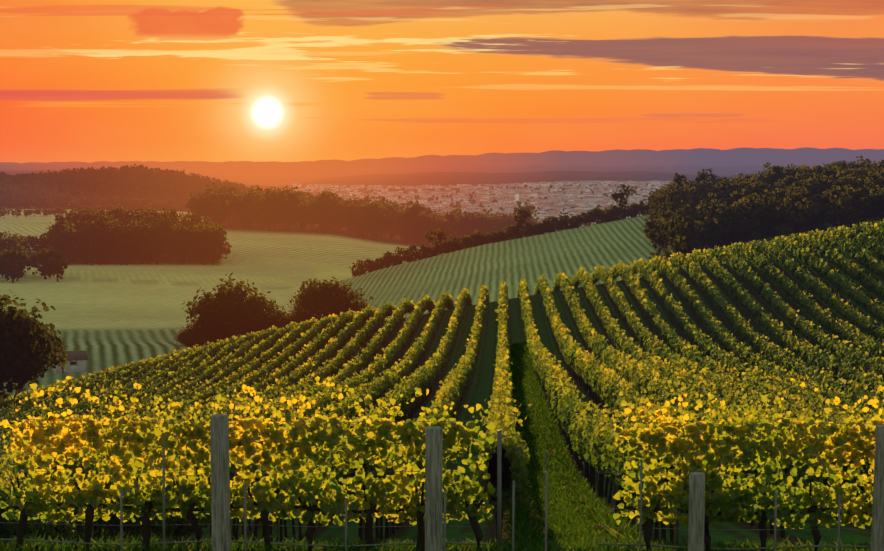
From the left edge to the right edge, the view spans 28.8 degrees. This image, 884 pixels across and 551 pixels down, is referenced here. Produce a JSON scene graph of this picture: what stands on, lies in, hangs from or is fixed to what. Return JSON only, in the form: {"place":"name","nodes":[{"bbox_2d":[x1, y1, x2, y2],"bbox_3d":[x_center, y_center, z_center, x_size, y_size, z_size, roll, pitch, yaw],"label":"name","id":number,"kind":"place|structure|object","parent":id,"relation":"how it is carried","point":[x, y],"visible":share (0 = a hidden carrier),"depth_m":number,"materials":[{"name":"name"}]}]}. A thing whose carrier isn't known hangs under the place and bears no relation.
{"place":"outdoors","nodes":[
{"label":"outdoors","id":0,"kind":"place"},
{"bbox_2d":[245,90,289,134],"bbox_3d":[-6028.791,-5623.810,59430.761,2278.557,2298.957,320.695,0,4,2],"label":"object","id":1,"kind":"structure","parent":0,"point":[267,112],"depth_m":59430.57,"materials":[{"name":"white"}]},
{"bbox_2d":[0,147,883,547],"bbox_3d":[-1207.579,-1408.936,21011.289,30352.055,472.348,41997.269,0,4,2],"label":"terrain","id":2,"kind":"structure","parent":0,"point":[110,315],"depth_m":385.48,"materials":[{"name":"green plant"}]},
{"bbox_2d":[52,360,85,374],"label":"hut walls","id":3,"kind":"structure","parent":2,"relation":"on","point":[73,366],"depth_m":262.62,"materials":[{"name":"beige paint"}]},
{"bbox_2d":[50,350,87,360],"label":"house roof","id":4,"kind":"structure","parent":3,"relation":"on","point":[78,355],"depth_m":263.31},
{"bbox_2d":[0,164,653,219],"bbox_3d":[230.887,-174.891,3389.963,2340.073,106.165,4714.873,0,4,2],"label":"woods trees","id":5,"kind":"object","parent":2,"relation":"on","point":[25,190],"visible":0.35,"depth_m":2032.37,"materials":[{"name":"green plant"}]},
{"bbox_2d":[0,341,870,550],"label":"lane grass tufts","id":6,"kind":"object","parent":2,"relation":"on","point":[568,529],"visible":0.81,"depth_m":24.57,"materials":[{"name":"green plant"}]},
{"bbox_2d":[0,419,871,550],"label":"stake wires","id":7,"kind":"object","parent":2,"relation":"on","point":[640,527],"visible":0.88,"depth_m":18.51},
{"bbox_2d":[0,220,883,545],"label":"grapevine rows","id":8,"kind":"object","parent":2,"relation":"on","point":[630,368],"visible":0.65,"depth_m":111.21,"materials":[{"name":"green plant"}]},
{"bbox_2d":[0,155,883,282],"bbox_3d":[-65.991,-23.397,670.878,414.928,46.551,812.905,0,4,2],"label":"trees","id":9,"kind":"object","parent":2,"relation":"on","point":[775,195],"visible":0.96,"depth_m":451.25,"materials":[{"name":"green plant"}]},
{"bbox_2d":[0,229,883,550],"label":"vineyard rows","id":10,"kind":"object","parent":2,"relation":"on","point":[178,521],"depth_m":106.97,"materials":[{"name":"plant"}]},
{"bbox_2d":[0,376,883,550],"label":"grapevines","id":11,"kind":"object","parent":2,"relation":"on","point":[733,500],"depth_m":18.65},
{"bbox_2d":[2,305,883,548],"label":"trellis posts","id":12,"kind":"object","parent":2,"relation":"on","point":[499,473],"visible":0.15,"depth_m":25.15,"materials":[{"name":"wood"}]},
{"bbox_2d":[76,371,870,549],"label":"vine trunks","id":13,"kind":"object","parent":2,"relation":"on","point":[578,461],"visible":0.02,"depth_m":32.10,"materials":[{"name":"brown plant"}]},
{"bbox_2d":[288,181,673,232],"bbox_3d":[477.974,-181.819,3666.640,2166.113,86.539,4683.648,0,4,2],"label":"town buildings","id":14,"kind":"structure","parent":2,"relation":"on","point":[357,193],"depth_m":4742.54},
{"bbox_2d":[290,180,730,222],"bbox_3d":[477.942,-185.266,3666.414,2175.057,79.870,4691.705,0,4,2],"label":"town roofs","id":15,"kind":"structure","parent":14,"relation":"on","point":[556,212],"depth_m":4068.18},
{"bbox_2d":[210,414,883,550],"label":"wooden fence posts","id":16,"kind":"object","parent":2,"relation":"on","point":[220,490],"visible":1,"depth_m":18.26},
{"bbox_2d":[502,419,629,543],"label":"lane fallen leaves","id":17,"kind":"object","parent":2,"relation":"on","point":[505,528],"visible":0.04,"depth_m":31.82,"materials":[{"name":"plant"}]},
{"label":"nearby tree trunks","id":18,"kind":"object","parent":2,"relation":"on","visible":0},
{"bbox_2d":[0,272,375,401],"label":"trees","id":19,"kind":"object","parent":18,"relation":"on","point":[223,314],"visible":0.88,"depth_m":280.25,"materials":[{"name":"green plant"}]},
{"bbox_2d":[0,0,883,162],"label":"sky","id":20,"kind":"structure","parent":0,"point":[89,81],"materials":[{"name":"orange"}]}
]}

